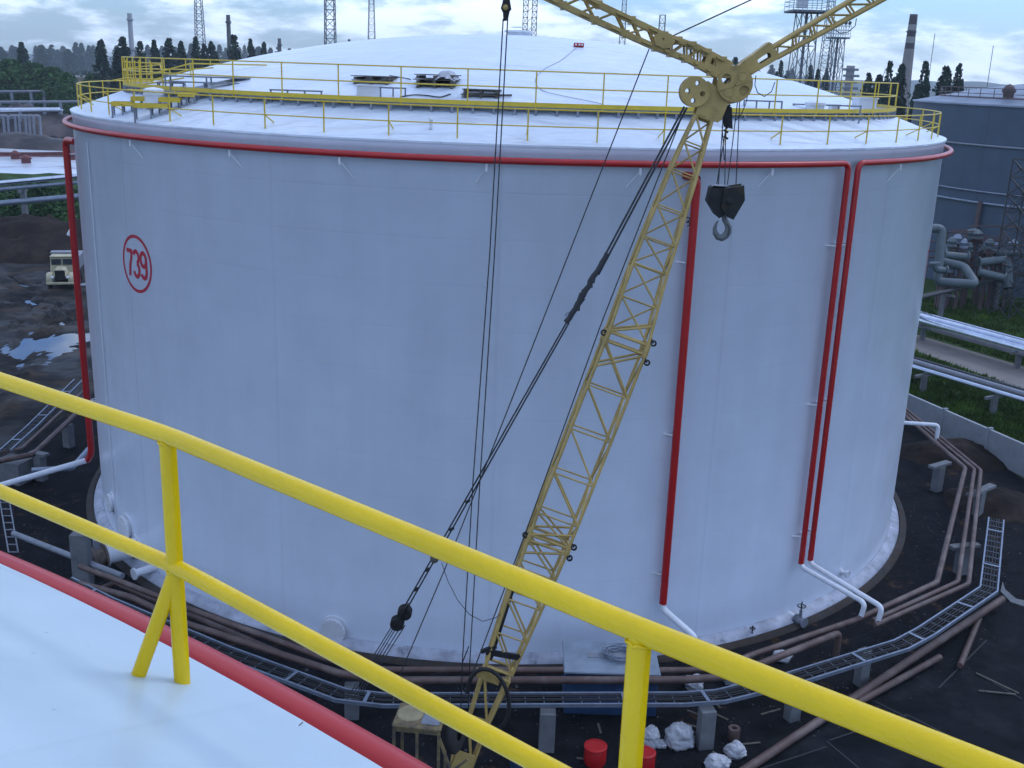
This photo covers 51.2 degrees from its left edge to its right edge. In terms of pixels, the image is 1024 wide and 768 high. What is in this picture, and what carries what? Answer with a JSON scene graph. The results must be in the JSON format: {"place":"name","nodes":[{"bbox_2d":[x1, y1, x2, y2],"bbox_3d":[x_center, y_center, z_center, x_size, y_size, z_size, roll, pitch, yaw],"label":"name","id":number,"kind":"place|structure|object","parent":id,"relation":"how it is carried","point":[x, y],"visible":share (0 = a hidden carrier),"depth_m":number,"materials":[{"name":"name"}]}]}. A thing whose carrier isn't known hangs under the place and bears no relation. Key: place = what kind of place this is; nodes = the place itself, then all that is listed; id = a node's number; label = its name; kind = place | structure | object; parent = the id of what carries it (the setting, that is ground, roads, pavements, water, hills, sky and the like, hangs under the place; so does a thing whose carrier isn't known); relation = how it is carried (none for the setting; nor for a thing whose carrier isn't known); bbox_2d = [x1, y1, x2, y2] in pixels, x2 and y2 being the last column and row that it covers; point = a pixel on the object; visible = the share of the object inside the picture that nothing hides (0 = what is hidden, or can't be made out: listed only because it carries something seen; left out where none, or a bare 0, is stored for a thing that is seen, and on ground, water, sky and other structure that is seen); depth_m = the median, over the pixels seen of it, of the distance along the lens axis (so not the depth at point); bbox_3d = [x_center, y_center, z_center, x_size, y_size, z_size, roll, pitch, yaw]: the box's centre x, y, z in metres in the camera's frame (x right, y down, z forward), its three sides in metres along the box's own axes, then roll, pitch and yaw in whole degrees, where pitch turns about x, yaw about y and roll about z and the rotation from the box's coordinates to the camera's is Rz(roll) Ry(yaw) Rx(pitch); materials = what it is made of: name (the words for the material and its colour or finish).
{"place":"outdoors","nodes":[
{"label":"outdoors","id":0,"kind":"place"},
{"bbox_2d":[0,132,74,150],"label":"earth bank","id":1,"kind":"structure","parent":0,"point":[19,140],"depth_m":214.13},
{"bbox_2d":[0,173,77,191],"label":"grass bank","id":2,"kind":"structure","parent":0,"point":[7,176],"depth_m":164.09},
{"bbox_2d":[2,199,79,221],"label":"grass field","id":3,"kind":"structure","parent":0,"point":[65,216],"depth_m":136.95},
{"bbox_2d":[0,192,34,216],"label":"shrub","id":4,"kind":"object","parent":3,"relation":"on","point":[4,196],"visible":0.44,"depth_m":127.24,"materials":[{"name":"green plant"}]},
{"bbox_2d":[0,150,37,164],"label":"sunk tank","id":5,"kind":"object","parent":3,"relation":"on","point":[15,154],"visible":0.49,"depth_m":191.01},
{"bbox_2d":[0,151,76,173],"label":"sunk tank","id":6,"kind":"object","parent":3,"relation":"on","point":[44,164],"visible":0.24,"depth_m":181.80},
{"bbox_2d":[0,174,78,213],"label":"pipe rack","id":7,"kind":"object","parent":3,"relation":"on","point":[23,201],"visible":0.36,"depth_m":120.05,"materials":[{"name":"silver metal"}]},
{"bbox_2d":[1,182,77,221],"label":"shrub","id":8,"kind":"object","parent":3,"relation":"on","point":[44,191],"visible":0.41,"depth_m":129.83,"materials":[{"name":"green plant"}]},
{"bbox_2d":[0,213,82,263],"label":"earth bank","id":9,"kind":"structure","parent":0,"point":[25,238],"depth_m":109.11,"materials":[{"name":"soil"}]},
{"bbox_2d":[0,263,93,456],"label":"churned mud","id":10,"kind":"structure","parent":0,"point":[20,318],"depth_m":79.55,"materials":[{"name":"soil"}]},
{"bbox_2d":[5,50,1005,93],"bbox_3d":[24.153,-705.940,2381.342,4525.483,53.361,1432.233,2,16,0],"label":"hills","id":11,"kind":"structure","parent":0,"point":[932,83],"depth_m":2442.82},
{"bbox_2d":[0,393,1023,767],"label":"bund ground","id":12,"kind":"structure","parent":0,"point":[914,567],"depth_m":40.78,"materials":[{"name":"soil"}]},
{"bbox_2d":[0,453,34,485],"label":"concrete post","id":13,"kind":"object","parent":12,"relation":"on","point":[14,469],"visible":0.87,"depth_m":51.73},
{"bbox_2d":[28,450,49,481],"bbox_3d":[-23.104,4.053,52.338,1.000,1.510,0.400,9,18,22],"label":"concrete post","id":14,"kind":"object","parent":12,"relation":"on","point":[39,458],"visible":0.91,"depth_m":52.11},
{"bbox_2d":[0,413,77,463],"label":"brown pipe","id":15,"kind":"object","parent":14,"relation":"on","point":[55,433],"visible":0.85,"depth_m":52.96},
{"bbox_2d":[62,423,74,447],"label":"concrete post","id":16,"kind":"object","parent":12,"relation":"on","point":[68,437],"visible":0.79,"depth_m":56.77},
{"bbox_2d":[0,390,82,453],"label":"brown pipe","id":17,"kind":"object","parent":16,"relation":"on","point":[41,430],"visible":0.89,"depth_m":54.70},
{"bbox_2d":[0,379,81,451],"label":"cable tray","id":18,"kind":"object","parent":17,"relation":"on","point":[29,426],"visible":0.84,"depth_m":55.79,"materials":[{"name":"metal"}]},
{"bbox_2d":[69,531,94,583],"bbox_3d":[-16.829,6.917,41.816,0.650,2.360,0.520,2,16,0],"label":"concrete post","id":19,"kind":"object","parent":12,"relation":"on","point":[80,548],"visible":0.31,"depth_m":41.52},
{"bbox_2d":[11,531,124,578],"bbox_3d":[-17.794,6.774,42.616,6.733,0.228,0.244,12,19,30],"label":"grey pipe","id":20,"kind":"object","parent":19,"relation":"attached to","point":[64,553],"visible":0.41,"depth_m":42.69,"materials":[{"name":"metal"}]},
{"bbox_2d":[101,582,278,649],"bbox_3d":[-11.138,8.359,37.999,9.626,0.190,0.768,11,19,28],"label":"rusty pipe","id":21,"kind":"object","parent":12,"relation":"on","point":[212,624],"visible":0.56,"depth_m":37.87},
{"bbox_2d":[344,682,358,719],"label":"concrete post","id":22,"kind":"object","parent":12,"relation":"on","point":[351,712],"visible":0.69,"depth_m":34.00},
{"bbox_2d":[392,703,468,767],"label":"crane cab","id":23,"kind":"object","parent":12,"relation":"on","point":[408,718],"visible":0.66,"depth_m":29.12,"materials":[{"name":"paint"}]},
{"bbox_2d":[0,27,953,666],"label":"storage tank","id":24,"kind":"object","parent":12,"relation":"on","point":[288,255],"visible":0.94,"depth_m":36.92,"materials":[{"name":"metal"}]},
{"bbox_2d":[92,540,109,568],"bbox_3d":[-16.771,6.709,42.921,0.800,1.620,1.040,-12,21,-39],"label":"manhole cover","id":25,"kind":"object","parent":24,"relation":"attached to","point":[100,553],"visible":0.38,"depth_m":42.82,"materials":[{"name":"grey metal"}]},
{"bbox_2d":[413,70,460,88],"bbox_3d":[-2.605,-10.598,37.172,1.504,0.631,1.210,4,17,7],"label":"pallet stack","id":26,"kind":"object","parent":24,"relation":"on","point":[452,76],"visible":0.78,"depth_m":36.73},
{"bbox_2d":[78,415,966,673],"bbox_3d":[7.719,6.387,45.128,46.170,0.209,17.300,-8,19,-30],"label":"brown pipe","id":27,"kind":"object","parent":24,"relation":"attached to","point":[528,670],"visible":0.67,"depth_m":37.12,"materials":[{"name":"metal"}]},
{"bbox_2d":[870,411,975,622],"bbox_3d":[19.912,5.193,50.610,4.124,0.181,28.574,8,17,20],"label":"brown pipe","id":28,"kind":"object","parent":24,"relation":"attached to","point":[959,567],"visible":0.93,"depth_m":44.61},
{"bbox_2d":[5,496,1022,766],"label":"rubble","id":29,"kind":"object","parent":12,"relation":"on","point":[753,704],"visible":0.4,"depth_m":39.97,"materials":[{"name":"stone"}]},
{"bbox_2d":[538,708,555,752],"bbox_3d":[1.076,10.667,32.827,0.480,1.410,0.384,2,16,0],"label":"concrete post","id":30,"kind":"object","parent":12,"relation":"on","point":[547,724],"visible":0.88,"depth_m":32.63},
{"bbox_2d":[69,517,1004,707],"bbox_3d":[3.824,8.234,38.191,39.547,0.134,11.737,-2,17,-13],"label":"cable tray","id":31,"kind":"object","parent":30,"relation":"on","point":[600,704],"visible":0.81,"depth_m":33.61,"materials":[{"name":"metal"}]},
{"bbox_2d":[78,581,841,684],"bbox_3d":[-2.325,9.105,36.086,27.571,1.025,5.200,3,16,3],"label":"brown pipe","id":32,"kind":"object","parent":31,"relation":"attached to","point":[836,636],"visible":0.68,"depth_m":34.35,"materials":[{"name":"metal"}]},
{"bbox_2d":[584,739,606,767],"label":"barrel","id":33,"kind":"object","parent":12,"relation":"on","point":[595,751],"visible":1,"depth_m":32.13,"materials":[{"name":"paint"}]},
{"bbox_2d":[562,640,660,715],"bbox_3d":[3.217,9.781,35.514,3.120,1.615,1.970,2,16,0],"label":"equipment cabinet","id":34,"kind":"object","parent":12,"relation":"on","point":[577,661],"visible":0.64,"depth_m":34.77,"materials":[{"name":"metal"}]},
{"bbox_2d":[602,643,626,660],"bbox_3d":[3.607,8.858,35.278,1.294,0.272,1.018,2,16,0],"label":"coiled hose","id":35,"kind":"object","parent":34,"relation":"on","point":[612,646],"visible":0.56,"depth_m":35.47,"materials":[{"name":"rubber"}]},
{"bbox_2d":[350,0,886,767],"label":"lattice crane","id":36,"kind":"object","parent":12,"relation":"on","point":[712,100],"visible":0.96,"depth_m":28.80,"materials":[{"name":"metal"}]},
{"bbox_2d":[460,0,510,709],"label":"hoist ropes","id":37,"kind":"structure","parent":36,"relation":"hanging from","point":[506,7],"depth_m":27.89,"materials":[{"name":"metal"}]},
{"bbox_2d":[705,102,744,240],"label":"hook block","id":38,"kind":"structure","parent":36,"relation":"hanging from","point":[724,202],"depth_m":28.97,"materials":[{"name":"metal"}]},
{"bbox_2d":[642,745,655,767],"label":"red bin","id":39,"kind":"object","parent":12,"relation":"on","point":[649,754],"visible":0.6,"depth_m":31.89,"materials":[{"name":"paint"}]},
{"bbox_2d":[644,724,659,748],"bbox_3d":[4.300,10.947,33.257,0.665,0.723,0.615,2,16,0],"label":"white sack","id":40,"kind":"object","parent":12,"relation":"on","point":[652,736],"visible":0.72,"depth_m":33.06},
{"bbox_2d":[664,721,694,751],"bbox_3d":[5.249,10.927,33.308,0.955,0.793,0.843,2,16,0],"label":"white sack","id":41,"kind":"object","parent":12,"relation":"on","point":[679,736],"visible":1,"depth_m":33.08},
{"bbox_2d":[695,705,716,750],"bbox_3d":[6.024,10.720,33.224,0.480,1.410,0.384,-1,17,-11],"label":"concrete post","id":42,"kind":"object","parent":12,"relation":"on","point":[705,727],"visible":1,"depth_m":33.06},
{"bbox_2d":[704,753,731,767],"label":"white sack","id":43,"kind":"object","parent":12,"relation":"on","point":[714,760],"visible":1,"depth_m":32.24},
{"bbox_2d":[723,740,746,759],"bbox_3d":[6.891,11.261,32.919,0.735,0.481,0.604,2,16,0],"label":"white sack","id":44,"kind":"object","parent":12,"relation":"on","point":[735,750],"visible":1,"depth_m":32.76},
{"bbox_2d":[783,704,800,722],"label":"concrete post","id":45,"kind":"object","parent":12,"relation":"on","point":[791,714],"visible":0.43,"depth_m":34.79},
{"bbox_2d":[853,647,872,687],"bbox_3d":[12.134,9.825,36.981,0.420,1.410,0.336,-7,19,-27],"label":"concrete post","id":46,"kind":"object","parent":12,"relation":"on","point":[861,676],"visible":0.67,"depth_m":36.89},
{"bbox_2d":[740,596,1005,767],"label":"loose pipe","id":47,"kind":"object","parent":12,"relation":"on","point":[800,733],"visible":1,"depth_m":36.87,"materials":[{"name":"metal"}]},
{"bbox_2d":[905,394,1023,476],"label":"bund wall","id":48,"kind":"structure","parent":12,"relation":"on","point":[1008,451],"depth_m":60.92,"materials":[{"name":"concrete"}]},
{"bbox_2d":[949,542,980,574],"bbox_3d":[19.253,7.509,45.688,1.400,1.410,0.400,-3,17,-16],"label":"concrete post","id":49,"kind":"object","parent":12,"relation":"on","point":[955,547],"visible":0.57,"depth_m":45.52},
{"bbox_2d":[965,483,996,516],"bbox_3d":[22.744,5.766,52.026,2.300,1.410,0.380,-11,21,-38],"label":"concrete post","id":50,"kind":"object","parent":12,"relation":"on","point":[987,488],"visible":0.72,"depth_m":51.91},
{"bbox_2d":[0,0,1023,84],"label":"sky","id":51,"kind":"structure","parent":0,"point":[966,32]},
{"bbox_2d":[34,66,1023,478],"bbox_3d":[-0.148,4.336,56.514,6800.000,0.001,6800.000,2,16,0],"label":"ground","id":52,"kind":"structure","parent":0,"point":[860,94],"depth_m":1775.32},
{"bbox_2d":[0,58,41,106],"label":"broadleaf tree","id":53,"kind":"object","parent":52,"relation":"on","point":[8,79],"visible":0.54,"depth_m":277.02,"materials":[{"name":"green plant"}]},
{"bbox_2d":[0,90,46,106],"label":"pipe bridge","id":54,"kind":"structure","parent":52,"relation":"on","point":[30,92],"depth_m":274.08,"materials":[{"name":"grey metal"}]},
{"bbox_2d":[0,107,62,121],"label":"pipe bridge","id":55,"kind":"structure","parent":52,"relation":"on","point":[43,110],"depth_m":240.03,"materials":[{"name":"silver metal"}]},
{"bbox_2d":[9,61,56,106],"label":"broadleaf tree","id":56,"kind":"object","parent":52,"relation":"on","point":[37,68],"visible":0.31,"depth_m":278.56,"materials":[{"name":"green plant"}]},
{"bbox_2d":[0,103,73,136],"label":"black heap","id":57,"kind":"object","parent":52,"relation":"on","point":[52,124],"visible":0.29,"depth_m":240.00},
{"bbox_2d":[0,135,73,155],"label":"sunk tank","id":58,"kind":"object","parent":52,"relation":"on","point":[5,152],"visible":0.04,"depth_m":209.75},
{"bbox_2d":[0,100,82,113],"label":"pipe bridge","id":59,"kind":"structure","parent":52,"relation":"on","point":[60,102],"depth_m":258.45,"materials":[{"name":"grey metal"}]},
{"bbox_2d":[32,66,74,113],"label":"broadleaf tree","id":60,"kind":"object","parent":52,"relation":"on","point":[51,74],"visible":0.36,"depth_m":277.99,"materials":[{"name":"green plant"}]},
{"bbox_2d":[49,71,83,114],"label":"broadleaf tree","id":61,"kind":"object","parent":52,"relation":"on","point":[68,87],"visible":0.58,"depth_m":267.19,"materials":[{"name":"green plant"}]},
{"bbox_2d":[61,48,77,73],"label":"poplar tree","id":62,"kind":"object","parent":52,"relation":"on","point":[68,58],"visible":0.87,"depth_m":932.66,"materials":[{"name":"green plant"}]},
{"bbox_2d":[72,42,84,74],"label":"poplar tree","id":63,"kind":"object","parent":52,"relation":"on","point":[77,52],"visible":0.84,"depth_m":1014.86,"materials":[{"name":"green plant"}]},
{"bbox_2d":[79,42,94,73],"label":"poplar tree","id":64,"kind":"object","parent":52,"relation":"on","point":[88,57],"visible":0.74,"depth_m":1099.18,"materials":[{"name":"green plant"}]},
{"bbox_2d":[81,73,109,103],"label":"broadleaf tree","id":65,"kind":"object","parent":52,"relation":"on","point":[88,77],"visible":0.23,"depth_m":278.48,"materials":[{"name":"green plant"}]},
{"bbox_2d":[92,39,124,98],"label":"poplar tree","id":66,"kind":"object","parent":52,"relation":"on","point":[102,61],"visible":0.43,"depth_m":269.62,"materials":[{"name":"green plant"}]},
{"bbox_2d":[110,36,137,90],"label":"poplar tree","id":67,"kind":"object","parent":52,"relation":"on","point":[124,50],"visible":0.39,"depth_m":270.08,"materials":[{"name":"green plant"}]},
{"bbox_2d":[126,13,135,77],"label":"thin chimney","id":68,"kind":"object","parent":52,"relation":"on","point":[129,19],"visible":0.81,"depth_m":467.42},
{"bbox_2d":[133,41,153,78],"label":"poplar tree","id":69,"kind":"object","parent":52,"relation":"on","point":[140,48],"visible":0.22,"depth_m":271.24,"materials":[{"name":"green plant"}]},
{"bbox_2d":[149,39,161,78],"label":"poplar tree","id":70,"kind":"object","parent":52,"relation":"on","point":[154,51],"visible":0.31,"depth_m":290.83,"materials":[{"name":"green plant"}]},
{"bbox_2d":[160,38,179,75],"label":"poplar tree","id":71,"kind":"object","parent":52,"relation":"on","point":[168,48],"visible":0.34,"depth_m":291.74,"materials":[{"name":"green plant"}]},
{"bbox_2d":[190,36,208,67],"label":"poplar tree","id":72,"kind":"object","parent":52,"relation":"on","point":[197,54],"visible":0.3,"depth_m":311.86,"materials":[{"name":"green plant"}]},
{"bbox_2d":[194,0,205,65],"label":"lattice mast","id":73,"kind":"object","parent":52,"relation":"on","point":[201,13],"visible":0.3,"depth_m":382.92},
{"bbox_2d":[226,34,241,61],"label":"poplar tree","id":74,"kind":"object","parent":52,"relation":"on","point":[234,51],"visible":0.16,"depth_m":267.65,"materials":[{"name":"green plant"}]},
{"bbox_2d":[324,0,336,44],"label":"lattice mast","id":75,"kind":"object","parent":52,"relation":"on","point":[326,19],"visible":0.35,"depth_m":280.44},
{"bbox_2d":[0,372,1023,767],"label":"storage tank","id":76,"kind":"object","parent":52,"relation":"on","point":[90,678],"visible":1,"depth_m":3.36,"materials":[{"name":"metal"}]},
{"bbox_2d":[818,0,835,84],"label":"lattice mast","id":77,"kind":"object","parent":52,"relation":"on","point":[824,40],"visible":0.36,"depth_m":303.01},
{"bbox_2d":[876,61,899,113],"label":"poplar tree","id":78,"kind":"object","parent":52,"relation":"on","point":[884,88],"visible":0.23,"depth_m":191.21,"materials":[{"name":"green plant"}]},
{"bbox_2d":[893,63,910,120],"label":"poplar tree","id":79,"kind":"object","parent":52,"relation":"on","point":[901,81],"visible":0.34,"depth_m":194.99,"materials":[{"name":"green plant"}]},
{"bbox_2d":[902,14,917,116],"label":"striped chimney","id":80,"kind":"object","parent":52,"relation":"on","point":[908,54],"visible":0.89,"depth_m":296.27,"materials":[{"name":"concrete"}]},
{"bbox_2d":[907,60,930,122],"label":"poplar tree","id":81,"kind":"object","parent":52,"relation":"on","point":[921,90],"visible":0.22,"depth_m":184.56,"materials":[{"name":"green plant"}]},
{"bbox_2d":[932,65,953,95],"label":"poplar tree","id":82,"kind":"object","parent":52,"relation":"on","point":[944,78],"visible":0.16,"depth_m":192.24,"materials":[{"name":"green plant"}]},
{"bbox_2d":[784,0,831,86],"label":"floodlight tower","id":83,"kind":"structure","parent":0,"point":[802,4],"depth_m":170.06,"materials":[{"name":"metal"}]},
{"bbox_2d":[823,20,851,95],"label":"floodlight tower","id":84,"kind":"structure","parent":0,"point":[836,50],"depth_m":215.77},
{"bbox_2d":[839,66,859,98],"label":"process tower","id":85,"kind":"structure","parent":0,"point":[849,75],"depth_m":568.84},
{"bbox_2d":[758,603,1023,767],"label":"slab paving","id":86,"kind":"structure","parent":0,"point":[961,707],"depth_m":35.91,"materials":[{"name":"concrete"}]},
{"bbox_2d":[761,640,1021,767],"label":"pipes","id":87,"kind":"object","parent":86,"relation":"on","point":[905,715],"visible":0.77,"depth_m":34.34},
{"bbox_2d":[856,654,942,702],"bbox_3d":[13.409,10.275,37.086,5.192,0.290,0.240,-11,21,-36],"label":"loose pipe","id":88,"kind":"object","parent":86,"relation":"on","point":[892,683],"visible":0.8,"depth_m":37.03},
{"bbox_2d":[957,618,981,667],"bbox_3d":[17.080,9.589,39.848,0.220,0.270,4.054,12,19,30],"label":"loose pipe","id":89,"kind":"object","parent":86,"relation":"on","point":[968,645],"visible":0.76,"depth_m":39.48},
{"bbox_2d":[872,408,982,627],"bbox_3d":[20.137,5.190,50.646,4.323,0.181,29.402,8,17,20],"label":"brown pipe","id":90,"kind":"object","parent":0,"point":[967,583],"visible":0.89,"depth_m":43.59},
{"bbox_2d":[899,438,1007,471],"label":"earth bank","id":91,"kind":"structure","parent":0,"point":[927,452],"depth_m":59.23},
{"bbox_2d":[909,278,1023,436],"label":"grass strip","id":92,"kind":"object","parent":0,"point":[930,285],"depth_m":92.57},
{"bbox_2d":[909,296,1023,442],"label":"grass tufts","id":93,"kind":"object","parent":92,"relation":"on","point":[1015,428],"visible":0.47,"depth_m":73.29,"materials":[{"name":"plant"}]},
{"bbox_2d":[911,84,1023,297],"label":"storage tank","id":94,"kind":"object","parent":92,"relation":"on","point":[981,129],"visible":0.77,"depth_m":107.84,"materials":[{"name":"metal"}]},
{"bbox_2d":[912,356,1023,414],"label":"pipe rack","id":95,"kind":"object","parent":92,"relation":"on","point":[998,389],"visible":0.81,"depth_m":70.11,"materials":[{"name":"silver metal"}]},
{"bbox_2d":[918,311,1023,368],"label":"silver pipeline","id":96,"kind":"object","parent":92,"relation":"on","point":[1004,342],"visible":0.89,"depth_m":82.38,"materials":[{"name":"metal"}]},
{"bbox_2d":[922,271,1023,316],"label":"pipe rack","id":97,"kind":"object","parent":92,"relation":"on","point":[942,293],"visible":0.5,"depth_m":92.58,"materials":[{"name":"metal"}]},
{"bbox_2d":[932,224,978,287],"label":"process pipe","id":98,"kind":"object","parent":97,"relation":"on","point":[971,280],"visible":0.84,"depth_m":92.40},
{"bbox_2d":[977,266,1006,283],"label":"process pipe","id":99,"kind":"object","parent":97,"relation":"on","point":[993,275],"visible":0.99,"depth_m":94.97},
{"bbox_2d":[963,228,983,305],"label":"pump valve","id":100,"kind":"object","parent":92,"relation":"on","point":[977,233],"visible":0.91,"depth_m":99.48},
{"bbox_2d":[927,225,1023,307],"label":"pipe trestle","id":101,"kind":"object","parent":92,"relation":"on","point":[962,231],"visible":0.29,"depth_m":100.08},
{"bbox_2d":[976,256,1012,288],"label":"process pipe","id":102,"kind":"object","parent":101,"relation":"attached to","point":[980,261],"visible":0.97,"depth_m":96.01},
{"bbox_2d":[977,238,994,309],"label":"pump valve","id":103,"kind":"object","parent":92,"relation":"on","point":[988,244],"visible":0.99,"depth_m":98.34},
{"bbox_2d":[987,159,1023,318],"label":"lattice tower","id":104,"kind":"structure","parent":92,"relation":"on","point":[1019,250],"depth_m":95.92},
{"bbox_2d":[915,335,1023,387],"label":"service road","id":105,"kind":"structure","parent":0,"point":[1004,371],"depth_m":81.30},
{"bbox_2d":[943,486,1023,522],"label":"earth bank","id":106,"kind":"structure","parent":0,"point":[1005,504],"depth_m":52.63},
{"bbox_2d":[928,460,951,492],"bbox_3d":[21.892,4.811,54.909,1.500,1.560,0.400,-9,20,-33],"label":"concrete post","id":107,"kind":"object","parent":106,"relation":"on","point":[938,475],"visible":1,"depth_m":54.74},
{"label":"muddy yard","id":108,"kind":"structure","parent":0,"visible":0},
{"bbox_2d":[0,275,89,392],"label":"puddle water","id":109,"kind":"structure","parent":108,"relation":"on","point":[59,345],"depth_m":76.70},
{"bbox_2d":[46,250,83,288],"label":"dump truck","id":110,"kind":"object","parent":108,"relation":"on","point":[61,271],"visible":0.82,"depth_m":95.42,"materials":[{"name":"beige paint"}]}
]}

